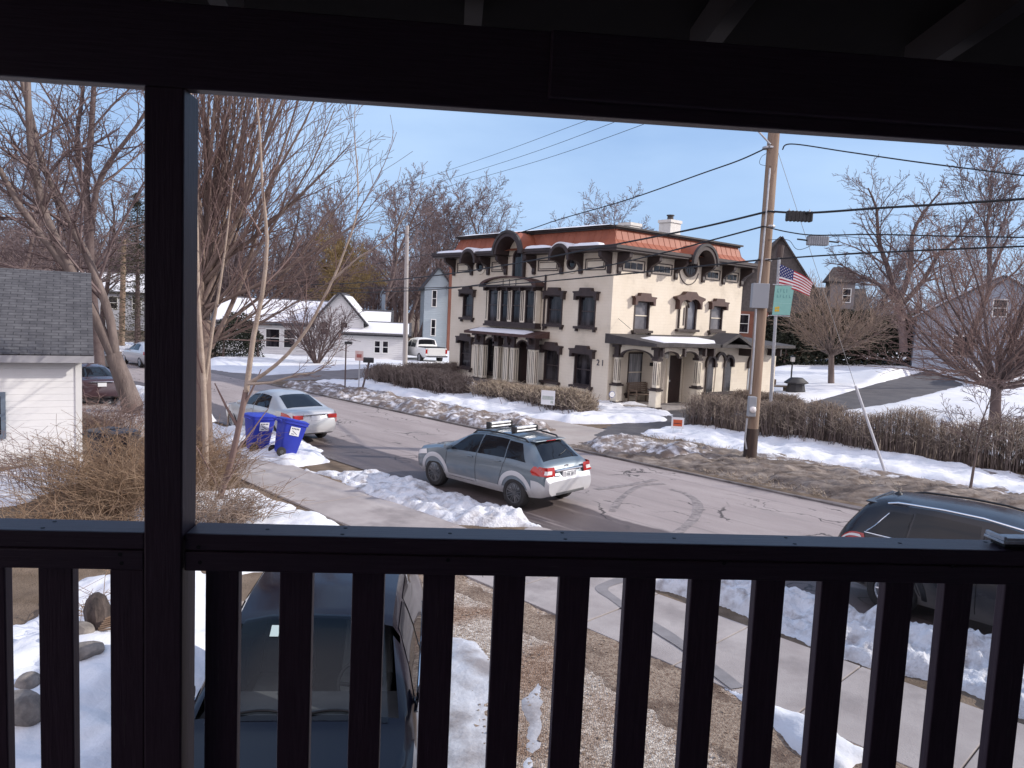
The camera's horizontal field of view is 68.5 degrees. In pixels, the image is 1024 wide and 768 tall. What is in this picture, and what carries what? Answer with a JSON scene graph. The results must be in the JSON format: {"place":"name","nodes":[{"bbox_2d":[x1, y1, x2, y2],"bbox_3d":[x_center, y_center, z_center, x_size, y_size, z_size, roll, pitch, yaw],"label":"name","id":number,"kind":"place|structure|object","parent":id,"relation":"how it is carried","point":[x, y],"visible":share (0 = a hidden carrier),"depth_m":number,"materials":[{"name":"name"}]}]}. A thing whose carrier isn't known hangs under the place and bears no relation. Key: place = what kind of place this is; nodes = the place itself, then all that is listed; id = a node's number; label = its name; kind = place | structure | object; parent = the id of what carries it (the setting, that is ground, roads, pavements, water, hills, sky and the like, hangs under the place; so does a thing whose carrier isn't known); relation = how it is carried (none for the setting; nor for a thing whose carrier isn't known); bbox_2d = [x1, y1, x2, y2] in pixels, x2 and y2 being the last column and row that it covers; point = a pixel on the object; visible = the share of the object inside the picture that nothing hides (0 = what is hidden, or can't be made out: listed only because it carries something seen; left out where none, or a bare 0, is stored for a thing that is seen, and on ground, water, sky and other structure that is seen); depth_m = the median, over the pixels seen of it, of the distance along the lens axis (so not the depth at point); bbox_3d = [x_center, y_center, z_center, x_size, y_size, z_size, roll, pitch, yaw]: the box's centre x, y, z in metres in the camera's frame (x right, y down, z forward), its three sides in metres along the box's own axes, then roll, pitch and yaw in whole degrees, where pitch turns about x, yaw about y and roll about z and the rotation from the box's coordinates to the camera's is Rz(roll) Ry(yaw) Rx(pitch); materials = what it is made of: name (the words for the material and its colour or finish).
{"place":"outdoors","nodes":[
{"label":"outdoors","id":0,"kind":"place"},
{"bbox_2d":[211,368,372,381],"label":"side street","id":1,"kind":"structure","parent":0,"point":[340,374],"depth_m":44.32,"materials":[{"name":"asphalt"}]},
{"bbox_2d":[417,161,523,256],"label":"bare tree","id":2,"kind":"object","parent":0,"point":[486,211],"visible":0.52,"depth_m":82.82,"materials":[{"name":"brown plant"}]},
{"bbox_2d":[242,578,740,767],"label":"gravel drive","id":3,"kind":"structure","parent":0,"point":[660,744],"depth_m":8.25,"materials":[{"name":"gravel"}]},
{"bbox_2d":[194,572,422,767],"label":"sport utility car","id":4,"kind":"object","parent":3,"relation":"on","point":[331,665],"visible":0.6,"depth_m":6.45,"materials":[{"name":"black paint"}]},
{"bbox_2d":[448,637,489,767],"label":"icy patch","id":5,"kind":"object","parent":3,"relation":"on","point":[469,674],"visible":0.5,"depth_m":8.19,"materials":[{"name":"snow"}]},
{"bbox_2d":[521,683,542,767],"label":"icy patch","id":6,"kind":"object","parent":3,"relation":"on","point":[532,713],"visible":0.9,"depth_m":8.00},
{"bbox_2d":[0,313,1023,767],"bbox_3d":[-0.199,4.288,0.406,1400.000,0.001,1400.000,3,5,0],"label":"ground","id":7,"kind":"structure","parent":0,"point":[26,593],"depth_m":11.82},
{"bbox_2d":[0,268,93,466],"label":"garage","id":8,"kind":"structure","parent":7,"relation":"on","point":[46,336],"depth_m":18.83,"materials":[{"name":"white"}]},
{"bbox_2d":[0,459,93,506],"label":"lawn snow","id":9,"kind":"structure","parent":7,"relation":"on","point":[7,487],"depth_m":15.89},
{"bbox_2d":[0,126,98,269],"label":"bare tree","id":10,"kind":"object","parent":7,"relation":"on","point":[29,250],"visible":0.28,"depth_m":62.04,"materials":[{"name":"brown plant"}]},
{"bbox_2d":[0,135,105,270],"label":"bare tree","id":11,"kind":"object","parent":7,"relation":"on","point":[26,200],"visible":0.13,"depth_m":76.01,"materials":[{"name":"brown plant"}]},
{"bbox_2d":[0,414,133,497],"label":"brush","id":12,"kind":"object","parent":7,"relation":"on","point":[19,473],"visible":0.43,"depth_m":16.25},
{"bbox_2d":[0,460,143,520],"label":"brush","id":13,"kind":"object","parent":7,"relation":"on","point":[80,513],"visible":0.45,"depth_m":13.69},
{"bbox_2d":[0,80,143,413],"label":"bare tree","id":14,"kind":"object","parent":7,"relation":"on","point":[124,383],"visible":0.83,"depth_m":27.12,"materials":[{"name":"brown plant"}]},
{"bbox_2d":[9,165,143,282],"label":"bare tree","id":15,"kind":"object","parent":7,"relation":"on","point":[98,253],"visible":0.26,"depth_m":68.02,"materials":[{"name":"brown plant"}]},
{"bbox_2d":[54,152,143,323],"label":"bare tree","id":16,"kind":"object","parent":7,"relation":"on","point":[107,284],"visible":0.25,"depth_m":82.38,"materials":[{"name":"brown plant"}]},
{"bbox_2d":[9,81,200,365],"bbox_3d":[-20.355,-11.223,35.762,11.495,23.335,8.795,5,6,20],"label":"bare tree","id":17,"kind":"object","parent":7,"relation":"on","point":[99,356],"visible":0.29,"depth_m":35.21,"materials":[{"name":"brown plant"}]},
{"bbox_2d":[13,571,205,767],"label":"lawn snow","id":18,"kind":"structure","parent":7,"relation":"on","point":[95,707],"depth_m":7.90,"materials":[{"name":"snow"}]},
{"bbox_2d":[14,689,39,726],"bbox_3d":[-4.676,3.055,7.042,0.563,0.310,0.397,5,6,20],"label":"rock","id":19,"kind":"object","parent":18,"relation":"on","point":[27,706],"visible":0.54,"depth_m":6.95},
{"bbox_2d":[83,592,109,630],"bbox_3d":[-4.756,2.851,8.979,0.771,0.658,0.328,4,5,11],"label":"rock","id":20,"kind":"object","parent":18,"relation":"on","point":[96,611],"visible":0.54,"depth_m":8.92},
{"bbox_2d":[78,270,143,330],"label":"pale house","id":21,"kind":"structure","parent":7,"relation":"on","point":[115,312],"depth_m":92.06,"materials":[{"name":"grey"}]},
{"bbox_2d":[82,389,143,439],"bbox_3d":[-13.069,0.836,23.505,4.085,1.426,4.525,3,5,0],"label":"brush","id":22,"kind":"object","parent":7,"relation":"on","point":[116,419],"visible":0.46,"depth_m":23.72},
{"bbox_2d":[0,409,228,510],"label":"brush","id":23,"kind":"object","parent":7,"relation":"on","point":[60,461],"visible":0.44,"depth_m":15.37,"materials":[{"name":"plant"}]},
{"bbox_2d":[100,192,143,344],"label":"conifer","id":24,"kind":"object","parent":7,"relation":"on","point":[136,313],"visible":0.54,"depth_m":57.30,"materials":[{"name":"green plant"}]},
{"bbox_2d":[0,422,256,519],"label":"brush","id":25,"kind":"object","parent":7,"relation":"on","point":[115,488],"visible":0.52,"depth_m":14.38,"materials":[{"name":"plant"}]},
{"bbox_2d":[97,409,295,490],"bbox_3d":[-7.045,1.510,17.198,4.194,1.827,4.208,3,5,0],"label":"brush","id":26,"kind":"object","parent":7,"relation":"on","point":[226,451],"visible":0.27,"depth_m":17.08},
{"bbox_2d":[128,93,280,490],"bbox_3d":[-6.622,-2.361,15.726,3.426,10.836,3.203,3,5,0],"label":"sapling","id":27,"kind":"object","parent":7,"relation":"on","point":[204,369],"visible":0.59,"depth_m":16.24,"materials":[{"name":"brown plant"}]},
{"bbox_2d":[0,216,458,337],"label":"distant woods","id":28,"kind":"object","parent":7,"relation":"on","point":[374,301],"visible":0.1,"depth_m":106.50,"materials":[{"name":"plant"}]},
{"bbox_2d":[127,488,338,574],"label":"lawn snow","id":29,"kind":"structure","parent":7,"relation":"on","point":[309,518],"depth_m":14.69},
{"bbox_2d":[211,312,264,356],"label":"yew shrub","id":30,"kind":"object","parent":7,"relation":"on","point":[244,335],"visible":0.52,"depth_m":55.56,"materials":[{"name":"green plant"}]},
{"bbox_2d":[196,456,305,523],"bbox_3d":[-5.261,2.109,14.269,2.866,1.353,3.012,1,6,-21],"label":"brush","id":31,"kind":"object","parent":7,"relation":"on","point":[228,507],"visible":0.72,"depth_m":14.11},
{"bbox_2d":[115,89,398,479],"bbox_3d":[-6.048,-4.785,17.469,7.019,14.571,4.847,3,5,0],"label":"bare tree","id":32,"kind":"object","parent":7,"relation":"on","point":[213,268],"visible":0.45,"depth_m":17.32,"materials":[{"name":"brown plant"}]},
{"bbox_2d":[201,185,314,295],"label":"bare tree","id":33,"kind":"object","parent":7,"relation":"on","point":[227,266],"visible":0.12,"depth_m":84.92,"materials":[{"name":"brown plant"}]},
{"bbox_2d":[212,423,329,466],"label":"snow bank","id":34,"kind":"structure","parent":7,"relation":"on","point":[306,454],"depth_m":20.69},
{"bbox_2d":[240,412,276,451],"bbox_3d":[-7.200,1.360,21.230,0.660,1.068,0.852,11,5,43],"label":"recycling bin","id":35,"kind":"object","parent":34,"relation":"on","point":[265,424],"visible":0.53,"depth_m":21.06,"materials":[{"name":"blue plastic"}]},
{"bbox_2d":[268,416,308,455],"bbox_3d":[-6.237,1.478,20.851,0.852,1.068,0.660,18,-8,-39],"label":"recycling bin","id":36,"kind":"object","parent":34,"relation":"on","point":[291,439],"visible":0.92,"depth_m":20.67,"materials":[{"name":"blue plastic"}]},
{"bbox_2d":[251,172,330,297],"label":"bare tree","id":37,"kind":"object","parent":7,"relation":"on","point":[291,242],"visible":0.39,"depth_m":90.01,"materials":[{"name":"brown plant"}]},
{"bbox_2d":[210,293,411,359],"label":"white house","id":38,"kind":"structure","parent":7,"relation":"on","point":[378,334],"depth_m":60.38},
{"bbox_2d":[276,185,346,298],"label":"bare tree","id":39,"kind":"object","parent":7,"relation":"on","point":[306,229],"visible":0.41,"depth_m":97.38,"materials":[{"name":"brown plant"}]},
{"bbox_2d":[196,96,428,499],"bbox_3d":[-4.181,-1.690,14.951,5.143,9.914,1.882,4,6,16],"label":"sapling","id":40,"kind":"object","parent":7,"relation":"on","point":[248,382],"visible":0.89,"depth_m":14.92,"materials":[{"name":"brown plant"}]},
{"bbox_2d":[275,291,362,362],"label":"bare tree","id":41,"kind":"object","parent":7,"relation":"on","point":[313,343],"visible":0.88,"depth_m":53.26,"materials":[{"name":"brown plant"}]},
{"bbox_2d":[211,351,448,374],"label":"lawn snow","id":42,"kind":"structure","parent":7,"relation":"on","point":[290,363],"depth_m":52.32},
{"bbox_2d":[304,174,368,301],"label":"bare tree","id":43,"kind":"object","parent":7,"relation":"on","point":[330,220],"visible":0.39,"depth_m":84.42,"materials":[{"name":"brown plant"}]},
{"bbox_2d":[303,225,390,305],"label":"willow tree","id":44,"kind":"object","parent":7,"relation":"on","point":[338,249],"visible":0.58,"depth_m":75.30,"materials":[{"name":"brown plant"}]},
{"bbox_2d":[357,174,442,321],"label":"bare tree","id":45,"kind":"object","parent":7,"relation":"on","point":[394,302],"visible":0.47,"depth_m":84.86,"materials":[{"name":"brown plant"}]},
{"bbox_2d":[361,163,450,308],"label":"bare tree","id":46,"kind":"object","parent":7,"relation":"on","point":[394,269],"visible":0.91,"depth_m":71.95,"materials":[{"name":"brown plant"}]},
{"bbox_2d":[399,225,414,364],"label":"utility pole","id":47,"kind":"object","parent":7,"relation":"on","point":[405,333],"visible":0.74,"depth_m":55.56,"materials":[{"name":"grey metal"}]},
{"bbox_2d":[283,380,555,433],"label":"ploughed snow","id":48,"kind":"structure","parent":7,"relation":"on","point":[456,413],"depth_m":31.77,"materials":[{"name":"snow"}]},
{"bbox_2d":[360,361,482,394],"bbox_3d":[-5.023,-0.339,39.934,8.381,1.376,3.432,7,7,40],"label":"hedge","id":49,"kind":"object","parent":7,"relation":"on","point":[436,380],"visible":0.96,"depth_m":38.70,"materials":[{"name":"brown plant"}]},
{"bbox_2d":[305,469,540,526],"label":"snow bank","id":50,"kind":"structure","parent":7,"relation":"on","point":[410,491],"depth_m":16.62,"materials":[{"name":"snow"}]},
{"bbox_2d":[408,337,447,360],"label":"pickup truck","id":51,"kind":"object","parent":7,"relation":"on","point":[421,348],"visible":0.8,"depth_m":60.21,"materials":[{"name":"white paint"}]},
{"bbox_2d":[393,176,467,322],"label":"bare tree","id":52,"kind":"object","parent":7,"relation":"on","point":[426,267],"visible":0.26,"depth_m":98.78,"materials":[{"name":"brown plant"}]},
{"bbox_2d":[418,266,451,350],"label":"blue house","id":53,"kind":"structure","parent":7,"relation":"on","point":[435,311],"depth_m":77.85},
{"bbox_2d":[417,180,487,336],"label":"bare tree","id":54,"kind":"object","parent":7,"relation":"on","point":[446,234],"visible":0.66,"depth_m":79.85,"materials":[{"name":"brown plant"}]},
{"bbox_2d":[315,377,672,423],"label":"front lawn snow","id":55,"kind":"structure","parent":7,"relation":"on","point":[614,413],"depth_m":33.75,"materials":[{"name":"snow"}]},
{"bbox_2d":[0,0,1023,767],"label":"porch","id":56,"kind":"object","parent":7,"relation":"on","point":[946,72],"visible":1,"depth_m":1.65,"materials":[{"name":"brown paint"}]},
{"bbox_2d":[463,378,601,412],"bbox_3d":[0.851,0.485,34.924,7.767,1.219,3.479,8,7,43],"label":"hedge","id":57,"kind":"object","parent":7,"relation":"on","point":[572,398],"visible":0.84,"depth_m":33.94,"materials":[{"name":"brown plant"}]},
{"bbox_2d":[268,384,860,510],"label":"kerb","id":58,"kind":"structure","parent":7,"relation":"on","point":[693,474],"depth_m":22.40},
{"bbox_2d":[431,214,795,410],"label":"house","id":59,"kind":"structure","parent":7,"relation":"on","point":[675,340],"depth_m":39.53,"materials":[{"name":"beige paint"}]},
{"bbox_2d":[539,342,563,386],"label":"window","id":60,"kind":"structure","parent":59,"relation":"in","point":[552,352],"depth_m":40.05,"materials":[{"name":"brown glass"}]},
{"bbox_2d":[541,287,566,329],"bbox_3d":[2.222,-3.989,39.678,0.370,2.190,1.720,-2,7,-40],"label":"window","id":61,"kind":"structure","parent":59,"relation":"in","point":[554,296],"depth_m":39.74,"materials":[{"name":"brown glass"}]},
{"bbox_2d":[568,345,596,391],"bbox_3d":[3.564,-0.807,38.223,0.370,2.300,1.780,-2,7,-40],"label":"window","id":62,"kind":"structure","parent":59,"relation":"in","point":[583,355],"depth_m":38.29,"materials":[{"name":"brown glass"}]},
{"bbox_2d":[572,288,600,331],"bbox_3d":[3.745,-3.734,37.892,0.370,2.200,1.740,-2,7,-40],"label":"window","id":63,"kind":"structure","parent":59,"relation":"in","point":[587,297],"depth_m":37.97,"materials":[{"name":"brown glass"}]},
{"bbox_2d":[631,293,656,334],"bbox_3d":[6.614,-3.532,38.111,1.720,2.140,0.370,-2,7,-40],"label":"window","id":64,"kind":"structure","parent":59,"relation":"in","point":[642,302],"depth_m":38.18,"materials":[{"name":"brown glass"}]},
{"bbox_2d":[664,352,683,402],"bbox_3d":[8.199,-0.333,38.029,1.210,2.540,0.117,-2,7,-40],"label":"door","id":65,"kind":"structure","parent":59,"relation":"in","point":[674,366],"depth_m":38.01,"materials":[{"name":"brown paint"}]},
{"bbox_2d":[673,291,705,331],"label":"window","id":66,"kind":"structure","parent":59,"relation":"in","point":[687,304],"depth_m":40.36,"materials":[{"name":"brown glass"}]},
{"bbox_2d":[702,352,734,395],"bbox_3d":[10.780,-0.479,38.977,2.750,2.370,0.197,-2,7,-40],"label":"window","id":67,"kind":"structure","parent":59,"relation":"in","point":[723,363],"depth_m":39.01,"materials":[{"name":"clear glass"}]},
{"bbox_2d":[581,433,711,458],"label":"ploughed snow","id":68,"kind":"structure","parent":7,"relation":"on","point":[621,442],"depth_m":24.31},
{"bbox_2d":[418,575,909,767],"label":"mulch bed","id":69,"kind":"object","parent":7,"relation":"on","point":[720,725],"visible":0.34,"depth_m":8.75,"materials":[{"name":"brown wood"}]},
{"bbox_2d":[454,575,800,767],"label":"leaf litter","id":70,"kind":"object","parent":69,"relation":"on","point":[523,745],"visible":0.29,"depth_m":8.41,"materials":[{"name":"brown plant"}]},
{"bbox_2d":[743,132,779,457],"bbox_3d":[7.893,-4.082,23.357,2.386,13.450,0.637,-1,7,-35],"label":"utility pole","id":71,"kind":"object","parent":7,"relation":"on","point":[759,296],"visible":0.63,"depth_m":23.32,"materials":[{"name":"brown wood"}]},
{"bbox_2d":[304,211,765,284],"bbox_3d":[-5.961,-7.345,47.325,0.150,1.782,55.853,0,6,-30],"label":"overhead cable","id":72,"kind":"object","parent":71,"relation":"attached to","point":[743,217],"visible":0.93,"depth_m":30.85,"materials":[{"name":"black plastic"}]},
{"bbox_2d":[767,198,1023,213],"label":"overhead cable","id":73,"kind":"object","parent":71,"relation":"attached to","point":[935,204],"visible":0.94,"depth_m":19.67,"materials":[{"name":"black plastic"}]},
{"bbox_2d":[769,245,783,401],"bbox_3d":[11.437,-2.100,32.899,0.319,7.840,0.321,-3,7,-44],"label":"steel post","id":74,"kind":"object","parent":7,"relation":"on","point":[779,251],"visible":0.81,"depth_m":32.85,"materials":[{"name":"grey"}]},
{"bbox_2d":[770,284,793,316],"bbox_3d":[11.729,-3.627,32.648,0.940,1.380,0.050,3,5,0],"label":"banner","id":75,"kind":"object","parent":74,"relation":"attached to","point":[782,301],"visible":1,"depth_m":32.63,"materials":[{"name":"teal"}]},
{"bbox_2d":[777,264,812,295],"bbox_3d":[12.314,-4.503,32.577,1.607,1.309,0.232,2,5,-6],"label":"flag","id":76,"kind":"object","parent":74,"relation":"attached to","point":[801,283],"visible":1,"depth_m":32.60,"materials":[{"name":"multicoloured fabric"}]},
{"bbox_2d":[725,688,862,767],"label":"lawn snow","id":77,"kind":"structure","parent":7,"relation":"on","point":[788,725],"depth_m":7.74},
{"bbox_2d":[568,439,1023,511],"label":"verge grass","id":78,"kind":"structure","parent":7,"relation":"on","point":[798,474],"depth_m":21.23,"materials":[{"name":"plant"}]},
{"bbox_2d":[739,236,871,354],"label":"brick house","id":79,"kind":"structure","parent":7,"relation":"on","point":[747,319],"depth_m":77.75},
{"bbox_2d":[641,424,1023,494],"bbox_3d":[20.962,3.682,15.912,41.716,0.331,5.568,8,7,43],"label":"walk snow","id":80,"kind":"structure","parent":7,"relation":"on","point":[837,453],"depth_m":24.78,"materials":[{"name":"snow"}]},
{"bbox_2d":[655,579,1023,718],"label":"snow bank","id":81,"kind":"structure","parent":7,"relation":"on","point":[798,612],"depth_m":10.07,"materials":[{"name":"snow"}]},
{"bbox_2d":[679,390,1023,473],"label":"hedge","id":82,"kind":"object","parent":7,"relation":"on","point":[835,427],"visible":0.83,"depth_m":26.30,"materials":[{"name":"brown plant"}]},
{"bbox_2d":[773,352,1023,401],"bbox_3d":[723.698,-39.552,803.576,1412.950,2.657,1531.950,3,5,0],"label":"yard snow","id":83,"kind":"structure","parent":7,"relation":"on","point":[815,377],"depth_m":54.30,"materials":[{"name":"snow"}]},
{"bbox_2d":[838,173,1023,429],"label":"bare tree","id":84,"kind":"object","parent":7,"relation":"on","point":[1008,365],"visible":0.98,"depth_m":33.42,"materials":[{"name":"brown plant"}]},
{"bbox_2d":[923,358,1023,488],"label":"sapling","id":85,"kind":"object","parent":7,"relation":"on","point":[979,431],"visible":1,"depth_m":20.32,"materials":[{"name":"brown plant"}]},
{"bbox_2d":[0,80,1023,314],"label":"sky","id":86,"kind":"structure","parent":0,"point":[656,156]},
{"bbox_2d":[82,401,1023,767],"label":"sidewalk","id":87,"kind":"structure","parent":0,"point":[342,503],"depth_m":10.34,"materials":[{"name":"concrete"}]},
{"bbox_2d":[82,363,117,399],"bbox_3d":[-17.361,-0.130,30.487,2.139,1.498,4.880,-3,8,-44],"label":"saloon car","id":88,"kind":"object","parent":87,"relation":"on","point":[95,376],"visible":0.35,"depth_m":28.96,"materials":[{"name":"red paint"}]},
{"bbox_2d":[596,578,742,688],"bbox_3d":[1.984,3.364,10.681,1.028,0.001,3.901,2,5,-8],"label":"wet trail","id":89,"kind":"object","parent":87,"relation":"on","point":[725,678],"visible":0.57,"depth_m":10.25,"materials":[{"name":"concrete"}]},
{"bbox_2d":[121,353,992,634],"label":"road","id":90,"kind":"structure","parent":0,"point":[364,437],"depth_m":18.48,"materials":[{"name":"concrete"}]},
{"bbox_2d":[226,388,336,436],"bbox_3d":[-7.660,0.873,24.632,2.139,1.498,4.880,-3,8,-44],"label":"saloon car","id":91,"kind":"object","parent":90,"relation":"on","point":[319,417],"visible":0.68,"depth_m":23.37,"materials":[{"name":"silver metal"}]},
{"bbox_2d":[418,420,590,507],"bbox_3d":[-0.317,1.716,18.028,4.437,1.740,2.118,8,7,42],"label":"hatchback","id":92,"kind":"object","parent":90,"relation":"on","point":[517,466],"visible":1,"depth_m":16.94,"materials":[{"name":"grey paint"}]},
{"bbox_2d":[838,477,1023,625],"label":"sport utility car","id":93,"kind":"object","parent":90,"relation":"on","point":[901,514],"visible":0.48,"depth_m":11.15,"materials":[{"name":"black paint"}]},
{"bbox_2d":[490,412,654,446],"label":"walk","id":94,"kind":"structure","parent":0,"point":[572,433],"depth_m":27.89,"materials":[{"name":"concrete"}]},
{"bbox_2d":[544,179,652,229],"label":"bare tree","id":95,"kind":"object","parent":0,"point":[594,217],"visible":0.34,"depth_m":89.78,"materials":[{"name":"brown plant"}]},
{"bbox_2d":[594,370,961,436],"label":"asphalt drive","id":96,"kind":"structure","parent":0,"point":[896,390],"depth_m":44.74,"materials":[{"name":"asphalt"}]},
{"bbox_2d":[735,345,1020,463],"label":"hill","id":97,"kind":"structure","parent":0,"point":[777,365],"depth_m":29.55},
{"bbox_2d":[765,304,885,365],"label":"evergreen hedge","id":98,"kind":"object","parent":97,"relation":"on","point":[789,338],"visible":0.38,"depth_m":65.34,"materials":[{"name":"green plant"}]},
{"bbox_2d":[767,268,913,382],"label":"bare tree","id":99,"kind":"object","parent":97,"relation":"on","point":[830,351],"visible":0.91,"depth_m":49.62,"materials":[{"name":"brown plant"}]},
{"bbox_2d":[847,313,914,365],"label":"evergreen hedge","id":100,"kind":"object","parent":97,"relation":"on","point":[888,347],"visible":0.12,"depth_m":66.09,"materials":[{"name":"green plant"}]},
{"bbox_2d":[872,230,924,323],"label":"bare tree","id":101,"kind":"object","parent":97,"relation":"on","point":[898,264],"visible":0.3,"depth_m":91.67,"materials":[{"name":"brown plant"}]},
{"bbox_2d":[823,155,989,351],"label":"bare tree","id":102,"kind":"object","parent":97,"relation":"on","point":[885,263],"visible":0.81,"depth_m":63.16,"materials":[{"name":"brown plant"}]},
{"bbox_2d":[806,378,1023,458],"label":"yard snow","id":103,"kind":"structure","parent":97,"relation":"on","point":[955,396],"depth_m":40.71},
{"bbox_2d":[908,275,1023,371],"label":"grey house","id":104,"kind":"structure","parent":97,"relation":"on","point":[930,353],"depth_m":62.44,"materials":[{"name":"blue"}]},
{"bbox_2d":[916,214,1023,304],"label":"bare tree","id":105,"kind":"object","parent":97,"relation":"on","point":[973,254],"visible":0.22,"depth_m":81.96,"materials":[{"name":"brown plant"}]},
{"bbox_2d":[939,145,1023,356],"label":"bare tree","id":106,"kind":"object","parent":97,"relation":"on","point":[990,193],"visible":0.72,"depth_m":58.65,"materials":[{"name":"brown plant"}]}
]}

